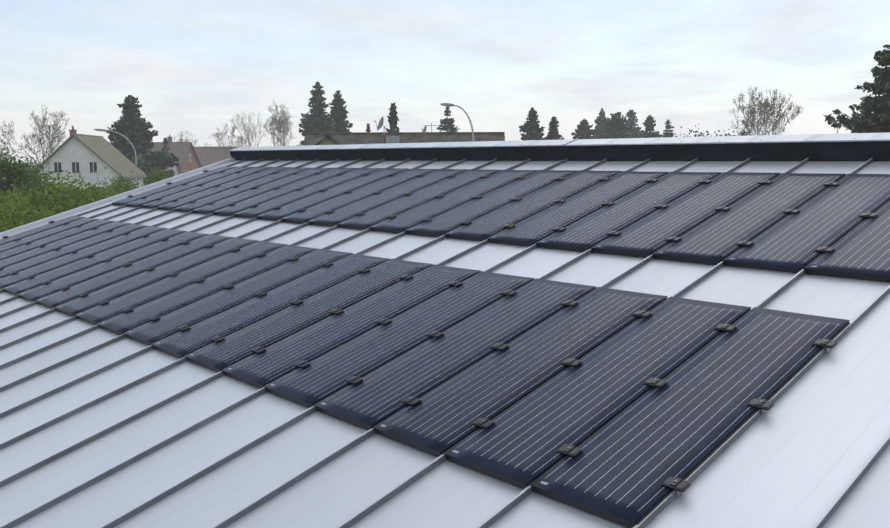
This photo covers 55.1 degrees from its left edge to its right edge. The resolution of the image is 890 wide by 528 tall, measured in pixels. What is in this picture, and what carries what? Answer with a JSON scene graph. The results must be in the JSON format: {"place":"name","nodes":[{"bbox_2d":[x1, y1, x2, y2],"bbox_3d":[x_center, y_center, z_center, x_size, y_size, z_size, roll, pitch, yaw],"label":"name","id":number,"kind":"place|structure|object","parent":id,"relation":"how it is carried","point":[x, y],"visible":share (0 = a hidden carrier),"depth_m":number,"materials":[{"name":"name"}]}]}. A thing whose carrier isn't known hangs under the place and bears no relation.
{"place":"outdoors","nodes":[
{"label":"outdoors","id":0,"kind":"place"},
{"bbox_2d":[8,161,42,169],"bbox_3d":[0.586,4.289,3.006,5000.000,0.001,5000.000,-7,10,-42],"label":"ground","id":1,"kind":"structure","parent":0,"point":[29,163],"depth_m":1147.02,"materials":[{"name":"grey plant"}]},
{"bbox_2d":[0,131,52,201],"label":"garden tree","id":2,"kind":"object","parent":1,"relation":"on","point":[10,171],"visible":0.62,"depth_m":36.72,"materials":[{"name":"green plant"}]},
{"bbox_2d":[2,150,59,201],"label":"bush","id":3,"kind":"object","parent":1,"relation":"on","point":[39,173],"visible":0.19,"depth_m":40.96,"materials":[{"name":"green plant"}]},
{"bbox_2d":[0,105,68,164],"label":"bare tree","id":4,"kind":"object","parent":1,"relation":"on","point":[51,143],"visible":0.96,"depth_m":111.59,"materials":[{"name":"brown plant"}]},
{"bbox_2d":[0,167,139,232],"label":"garden hedge","id":5,"kind":"object","parent":1,"relation":"on","point":[17,212],"visible":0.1,"depth_m":22.02,"materials":[{"name":"green plant"}]},
{"bbox_2d":[94,129,137,187],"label":"street lamp","id":6,"kind":"object","parent":1,"relation":"on","point":[104,130],"visible":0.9,"depth_m":53.08,"materials":[{"name":"silver metal"}]},
{"bbox_2d":[105,175,140,192],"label":"shrub","id":7,"kind":"object","parent":1,"relation":"on","point":[124,179],"depth_m":61.18,"materials":[{"name":"green plant"}]},
{"bbox_2d":[106,95,179,185],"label":"spruce","id":8,"kind":"object","parent":1,"relation":"on","point":[132,126],"depth_m":96.54,"materials":[{"name":"green plant"}]},
{"bbox_2d":[134,164,173,187],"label":"shrub","id":9,"kind":"object","parent":1,"relation":"on","point":[160,176],"visible":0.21,"depth_m":56.31,"materials":[{"name":"green plant"}]},
{"bbox_2d":[111,134,201,174],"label":"brick house","id":10,"kind":"structure","parent":1,"relation":"on","point":[185,153],"depth_m":141.82,"materials":[{"name":"brick"},{"name":"brown tile"},{"name":"glass"}]},
{"bbox_2d":[162,138,170,150],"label":"spruce","id":11,"kind":"object","parent":1,"relation":"on","point":[165,143],"visible":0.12,"depth_m":122.27,"materials":[{"name":"green plant"}]},
{"bbox_2d":[174,131,197,145],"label":"bare tree","id":12,"kind":"object","parent":1,"relation":"on","point":[182,139],"visible":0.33,"depth_m":179.18,"materials":[{"name":"brown plant"}]},
{"bbox_2d":[194,147,236,167],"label":"brick house","id":13,"kind":"structure","parent":1,"relation":"on","point":[207,156],"depth_m":167.02,"materials":[{"name":"brown tile"}]},
{"bbox_2d":[204,124,249,152],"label":"bare tree","id":14,"kind":"object","parent":1,"relation":"on","point":[233,137],"visible":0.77,"depth_m":168.03,"materials":[{"name":"brown plant"}]},
{"bbox_2d":[231,112,267,146],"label":"bare tree","id":15,"kind":"object","parent":1,"relation":"on","point":[247,135],"visible":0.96,"depth_m":173.59,"materials":[{"name":"brown plant"}]},
{"bbox_2d":[263,100,294,145],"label":"bare tree","id":16,"kind":"object","parent":1,"relation":"on","point":[281,128],"visible":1,"depth_m":154.47,"materials":[{"name":"brown plant"}]},
{"bbox_2d":[297,82,336,145],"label":"spruce","id":17,"kind":"object","parent":1,"relation":"on","point":[317,120],"visible":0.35,"depth_m":111.47,"materials":[{"name":"green plant"}]},
{"bbox_2d":[327,90,352,131],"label":"spruce","id":18,"kind":"object","parent":1,"relation":"on","point":[338,113],"visible":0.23,"depth_m":114.88,"materials":[{"name":"green plant"}]},
{"bbox_2d":[385,102,399,131],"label":"conifer tree","id":19,"kind":"object","parent":1,"relation":"on","point":[393,118],"visible":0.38,"depth_m":88.44,"materials":[{"name":"green plant"}]},
{"bbox_2d":[303,123,504,145],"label":"building","id":20,"kind":"structure","parent":1,"relation":"on","point":[348,138],"depth_m":49.14,"materials":[{"name":"tile"}]},
{"bbox_2d":[302,133,340,145],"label":"cream house wing","id":21,"kind":"structure","parent":20,"relation":"attached to","point":[325,139],"depth_m":46.06,"materials":[{"name":"beige paint"}]},
{"bbox_2d":[374,117,384,142],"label":"satellite dish","id":22,"kind":"object","parent":20,"relation":"on","point":[380,124],"visible":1,"depth_m":48.34,"materials":[{"name":"grey metal"}]},
{"bbox_2d":[387,136,398,142],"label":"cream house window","id":23,"kind":"structure","parent":20,"relation":"on","point":[392,139],"depth_m":48.02,"materials":[{"name":"grey"}]},
{"bbox_2d":[436,106,459,131],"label":"spruce","id":24,"kind":"object","parent":1,"relation":"on","point":[448,127],"visible":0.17,"depth_m":118.13,"materials":[{"name":"green plant"}]},
{"bbox_2d":[440,103,473,141],"bbox_3d":[0.619,-3.923,40.854,0.360,7.575,2.736,-5,9,-35],"label":"street lamp","id":25,"kind":"object","parent":1,"relation":"on","point":[450,104],"visible":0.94,"depth_m":39.87,"materials":[{"name":"silver metal"}]},
{"bbox_2d":[519,107,545,139],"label":"spruce","id":26,"kind":"object","parent":1,"relation":"on","point":[531,129],"visible":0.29,"depth_m":107.63,"materials":[{"name":"green plant"}]},
{"bbox_2d":[544,116,563,139],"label":"spruce","id":27,"kind":"object","parent":1,"relation":"on","point":[553,133],"visible":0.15,"depth_m":109.46,"materials":[{"name":"green plant"}]},
{"bbox_2d":[571,118,597,138],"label":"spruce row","id":28,"kind":"object","parent":1,"relation":"on","point":[583,130],"visible":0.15,"depth_m":136.08,"materials":[{"name":"green plant"}]},
{"bbox_2d":[593,108,609,138],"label":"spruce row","id":29,"kind":"object","parent":1,"relation":"on","point":[600,119],"visible":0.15,"depth_m":159.78,"materials":[{"name":"green plant"}]},
{"bbox_2d":[599,112,634,138],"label":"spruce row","id":30,"kind":"object","parent":1,"relation":"on","point":[615,127],"visible":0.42,"depth_m":132.79,"materials":[{"name":"green plant"}]},
{"bbox_2d":[625,110,644,137],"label":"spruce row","id":31,"kind":"object","parent":1,"relation":"on","point":[631,117],"visible":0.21,"depth_m":163.41,"materials":[{"name":"green plant"}]},
{"bbox_2d":[632,114,663,137],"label":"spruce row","id":32,"kind":"object","parent":1,"relation":"on","point":[649,125],"visible":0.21,"depth_m":138.87,"materials":[{"name":"green plant"}]},
{"bbox_2d":[663,120,673,136],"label":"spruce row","id":33,"kind":"object","parent":1,"relation":"on","point":[668,127],"visible":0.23,"depth_m":152.77,"materials":[{"name":"green plant"}]},
{"bbox_2d":[658,126,709,136],"bbox_3d":[10.921,-3.282,40.208,2.790,6.415,3.075,0,7,0],"label":"tree","id":34,"kind":"object","parent":1,"relation":"on","point":[681,134],"visible":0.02,"depth_m":39.63,"materials":[{"name":"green plant"}]},
{"bbox_2d":[686,124,716,136],"bbox_3d":[11.940,-3.356,40.289,2.885,6.537,2.822,-3,8,-23],"label":"tree","id":35,"kind":"object","parent":1,"relation":"on","point":[700,133],"visible":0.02,"depth_m":39.76,"materials":[{"name":"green plant"}]},
{"bbox_2d":[707,125,751,135],"bbox_3d":[13.286,-3.247,39.826,2.845,6.430,3.045,-2,7,-17],"label":"tree","id":36,"kind":"object","parent":1,"relation":"on","point":[742,133],"depth_m":39.34,"materials":[{"name":"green plant"}]},
{"bbox_2d":[730,85,803,135],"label":"bare tree","id":37,"kind":"object","parent":1,"relation":"on","point":[766,105],"visible":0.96,"depth_m":95.88,"materials":[{"name":"brown plant"}]},
{"bbox_2d":[824,44,889,132],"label":"spruce","id":38,"kind":"object","parent":1,"relation":"on","point":[867,120],"visible":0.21,"depth_m":45.40,"materials":[{"name":"green plant"}]},
{"bbox_2d":[34,126,146,209],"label":"white house","id":39,"kind":"structure","parent":0,"point":[87,156],"depth_m":78.68,"materials":[{"name":"white plaster"},{"name":"tile"},{"name":"glass"}]},
{"bbox_2d":[163,152,177,175],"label":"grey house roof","id":40,"kind":"structure","parent":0,"point":[174,168],"depth_m":110.69,"materials":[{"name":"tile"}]},
{"bbox_2d":[0,0,889,160],"label":"sky","id":41,"kind":"structure","parent":0,"point":[193,66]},
{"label":"house walls","id":42,"kind":"object","parent":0,"visible":0},
{"bbox_2d":[0,158,889,527],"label":"zinc roof","id":43,"kind":"object","parent":42,"relation":"on","point":[100,426],"visible":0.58,"depth_m":3.65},
{"bbox_2d":[0,216,84,245],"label":"roof panel","id":44,"kind":"object","parent":43,"relation":"on","point":[33,231],"visible":0.83,"depth_m":9.68,"materials":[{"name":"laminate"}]},
{"bbox_2d":[0,217,98,252],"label":"pv module","id":45,"kind":"object","parent":43,"relation":"on","point":[40,235],"visible":0.83,"depth_m":9.32,"materials":[{"name":"laminate"}]},
{"bbox_2d":[0,219,113,260],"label":"pv module","id":46,"kind":"object","parent":43,"relation":"on","point":[45,241],"visible":0.85,"depth_m":8.96,"materials":[{"name":"laminate"}]},
{"bbox_2d":[0,221,130,267],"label":"pv module","id":47,"kind":"object","parent":43,"relation":"on","point":[38,251],"visible":0.83,"depth_m":8.61,"materials":[{"name":"laminate"}]},
{"bbox_2d":[0,224,145,277],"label":"pv module","id":48,"kind":"object","parent":43,"relation":"on","point":[54,254],"visible":0.81,"depth_m":8.25,"materials":[{"name":"laminate"}]},
{"bbox_2d":[0,226,166,289],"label":"pv module","id":49,"kind":"object","parent":43,"relation":"on","point":[9,280],"visible":0.77,"depth_m":7.89,"materials":[{"name":"laminate"}]},
{"bbox_2d":[2,228,185,295],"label":"solar panel","id":50,"kind":"object","parent":43,"relation":"on","point":[15,289],"visible":0.88,"depth_m":7.55,"materials":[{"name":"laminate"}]},
{"bbox_2d":[18,231,207,301],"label":"solar panel","id":51,"kind":"object","parent":43,"relation":"on","point":[52,287],"visible":0.81,"depth_m":7.23,"materials":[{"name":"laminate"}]},
{"bbox_2d":[35,234,231,308],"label":"solar panel","id":52,"kind":"object","parent":43,"relation":"on","point":[52,301],"visible":0.83,"depth_m":6.92,"materials":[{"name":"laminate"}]},
{"bbox_2d":[54,237,257,316],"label":"solar panel","id":53,"kind":"object","parent":43,"relation":"on","point":[72,308],"visible":0.85,"depth_m":6.60,"materials":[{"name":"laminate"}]},
{"bbox_2d":[112,166,234,205],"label":"solar panel","id":54,"kind":"object","parent":43,"relation":"on","point":[124,201],"visible":0.83,"depth_m":10.69,"materials":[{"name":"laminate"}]},
{"bbox_2d":[75,241,286,324],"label":"solar panel","id":55,"kind":"object","parent":43,"relation":"on","point":[95,315],"visible":0.88,"depth_m":6.28,"materials":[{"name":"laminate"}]},
{"bbox_2d":[126,167,252,206],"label":"solar panel","id":56,"kind":"object","parent":43,"relation":"on","point":[163,194],"visible":0.85,"depth_m":10.37,"materials":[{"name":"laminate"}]},
{"bbox_2d":[141,167,270,208],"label":"solar panel","id":57,"kind":"object","parent":43,"relation":"on","point":[192,191],"visible":0.73,"depth_m":10.06,"materials":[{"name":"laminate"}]},
{"bbox_2d":[97,245,316,334],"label":"solar panel","id":58,"kind":"object","parent":43,"relation":"on","point":[121,324],"visible":0.83,"depth_m":5.96,"materials":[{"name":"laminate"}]},
{"bbox_2d":[158,167,290,209],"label":"solar panel","id":59,"kind":"object","parent":43,"relation":"on","point":[172,205],"visible":0.81,"depth_m":9.74,"materials":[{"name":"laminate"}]},
{"bbox_2d":[124,249,352,345],"bbox_3d":[-1.340,0.194,5.722,1.550,0.033,0.430,-27,22,-38],"label":"solar panel","id":60,"kind":"object","parent":43,"relation":"on","point":[168,324],"visible":0.9,"depth_m":5.65,"materials":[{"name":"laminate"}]},
{"bbox_2d":[174,167,308,211],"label":"solar panel","id":61,"kind":"object","parent":43,"relation":"on","point":[190,207],"visible":0.81,"depth_m":9.42,"materials":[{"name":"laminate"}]},
{"bbox_2d":[192,168,331,213],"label":"solar panel","id":62,"kind":"object","parent":43,"relation":"on","point":[242,196],"visible":0.88,"depth_m":9.10,"materials":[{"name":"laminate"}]},
{"bbox_2d":[151,254,389,358],"bbox_3d":[-1.056,0.235,5.401,1.550,0.034,0.430,-27,22,-38],"label":"solar panel","id":63,"kind":"object","parent":43,"relation":"on","point":[193,338],"visible":0.92,"depth_m":5.32,"materials":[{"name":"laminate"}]},
{"bbox_2d":[213,168,355,215],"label":"solar panel","id":64,"kind":"object","parent":43,"relation":"on","point":[230,210],"visible":0.88,"depth_m":8.79,"materials":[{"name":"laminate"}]},
{"bbox_2d":[234,168,381,217],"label":"solar panel","id":65,"kind":"object","parent":43,"relation":"on","point":[281,201],"visible":0.77,"depth_m":8.48,"materials":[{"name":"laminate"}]},
{"bbox_2d":[185,259,432,371],"bbox_3d":[-0.762,0.272,5.090,1.550,0.034,0.430,-27,22,-38],"label":"solar panel","id":66,"kind":"object","parent":43,"relation":"on","point":[234,347],"visible":0.88,"depth_m":5.01,"materials":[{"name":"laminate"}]},
{"bbox_2d":[257,168,407,220],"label":"solar panel","id":67,"kind":"object","parent":43,"relation":"on","point":[318,198],"visible":0.85,"depth_m":8.16,"materials":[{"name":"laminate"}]},
{"bbox_2d":[222,264,480,388],"bbox_3d":[-0.473,0.310,4.774,1.550,0.034,0.430,-27,22,-38],"label":"solar panel","id":68,"kind":"object","parent":43,"relation":"on","point":[277,360],"visible":0.96,"depth_m":4.68,"materials":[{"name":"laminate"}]},
{"bbox_2d":[281,169,435,223],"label":"solar panel","id":69,"kind":"object","parent":43,"relation":"on","point":[333,204],"visible":0.83,"depth_m":7.84,"materials":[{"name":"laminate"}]},
{"bbox_2d":[308,169,467,226],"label":"solar panel","id":70,"kind":"object","parent":43,"relation":"on","point":[344,213],"visible":0.94,"depth_m":7.52,"materials":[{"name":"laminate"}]},
{"bbox_2d":[264,271,534,407],"bbox_3d":[-0.186,0.350,4.457,1.550,0.034,0.430,-27,22,-38],"label":"solar panel","id":71,"kind":"object","parent":43,"relation":"on","point":[322,377],"visible":0.98,"depth_m":4.36,"materials":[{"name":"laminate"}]},
{"bbox_2d":[337,169,499,229],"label":"solar panel","id":72,"kind":"object","parent":43,"relation":"on","point":[368,219],"visible":0.85,"depth_m":7.20,"materials":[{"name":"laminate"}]},
{"bbox_2d":[0,221,837,495],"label":"panel clamps","id":73,"kind":"object","parent":43,"relation":"attached to","point":[678,486],"visible":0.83,"depth_m":3.96,"materials":[{"name":"black metal"}]},
{"bbox_2d":[369,170,537,232],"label":"solar panel","id":74,"kind":"object","parent":43,"relation":"on","point":[405,220],"visible":0.81,"depth_m":6.89,"materials":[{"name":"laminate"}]},
{"bbox_2d":[314,278,596,429],"bbox_3d":[0.105,0.389,4.142,1.550,0.034,0.430,-27,22,-38],"label":"solar panel","id":75,"kind":"object","parent":43,"relation":"on","point":[374,398],"visible":0.98,"depth_m":4.04,"materials":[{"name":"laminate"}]},
{"bbox_2d":[405,170,577,236],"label":"solar panel","id":76,"kind":"object","parent":43,"relation":"on","point":[453,218],"visible":0.92,"depth_m":6.57,"materials":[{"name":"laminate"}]},
{"bbox_2d":[127,170,877,252],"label":"panel clamps","id":77,"kind":"object","parent":43,"relation":"attached to","point":[749,243],"visible":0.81,"depth_m":6.13,"materials":[{"name":"black metal"}]},
{"bbox_2d":[372,287,667,456],"bbox_3d":[0.395,0.427,3.826,1.550,0.035,0.430,-27,22,-38],"label":"solar panel","id":78,"kind":"object","parent":43,"relation":"on","point":[439,420],"visible":0.94,"depth_m":3.72,"materials":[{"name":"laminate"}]},
{"bbox_2d":[445,170,620,240],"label":"solar panel","id":79,"kind":"object","parent":43,"relation":"on","point":[484,227],"visible":0.9,"depth_m":6.25,"materials":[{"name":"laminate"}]},
{"bbox_2d":[229,132,889,160],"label":"roof ridge cap","id":80,"kind":"object","parent":43,"relation":"on","point":[843,147],"visible":0.98,"depth_m":7.12,"materials":[{"name":"metal"}]},
{"bbox_2d":[487,171,668,245],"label":"solar panel","id":81,"kind":"object","parent":43,"relation":"on","point":[534,229],"visible":0.92,"depth_m":5.93,"materials":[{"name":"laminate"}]},
{"bbox_2d":[443,296,750,488],"bbox_3d":[0.686,0.465,3.513,1.550,0.034,0.430,-27,22,-38],"label":"solar panel","id":82,"kind":"object","parent":43,"relation":"on","point":[520,443],"visible":0.92,"depth_m":3.40,"materials":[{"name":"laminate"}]},
{"bbox_2d":[536,172,721,251],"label":"solar panel","id":83,"kind":"object","parent":43,"relation":"on","point":[586,233],"visible":0.92,"depth_m":5.61,"materials":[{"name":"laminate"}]},
{"bbox_2d":[591,172,780,256],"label":"solar panel","id":84,"kind":"object","parent":43,"relation":"on","point":[647,235],"visible":0.85,"depth_m":5.30,"materials":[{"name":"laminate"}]},
{"bbox_2d":[530,307,849,527],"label":"solar panel","id":85,"kind":"object","parent":43,"relation":"on","point":[691,416],"visible":0.88,"depth_m":3.07,"materials":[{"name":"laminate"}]},
{"bbox_2d":[652,173,845,264],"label":"solar panel","id":86,"kind":"object","parent":43,"relation":"on","point":[718,236],"visible":0.88,"depth_m":4.98,"materials":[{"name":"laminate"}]},
{"bbox_2d":[723,174,889,272],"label":"solar panel","id":87,"kind":"object","parent":43,"relation":"on","point":[827,217],"visible":0.96,"depth_m":4.63,"materials":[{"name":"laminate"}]},
{"bbox_2d":[804,200,889,281],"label":"solar panel","id":88,"kind":"object","parent":43,"relation":"on","point":[861,250],"visible":0.92,"depth_m":4.15,"materials":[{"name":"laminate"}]}
]}

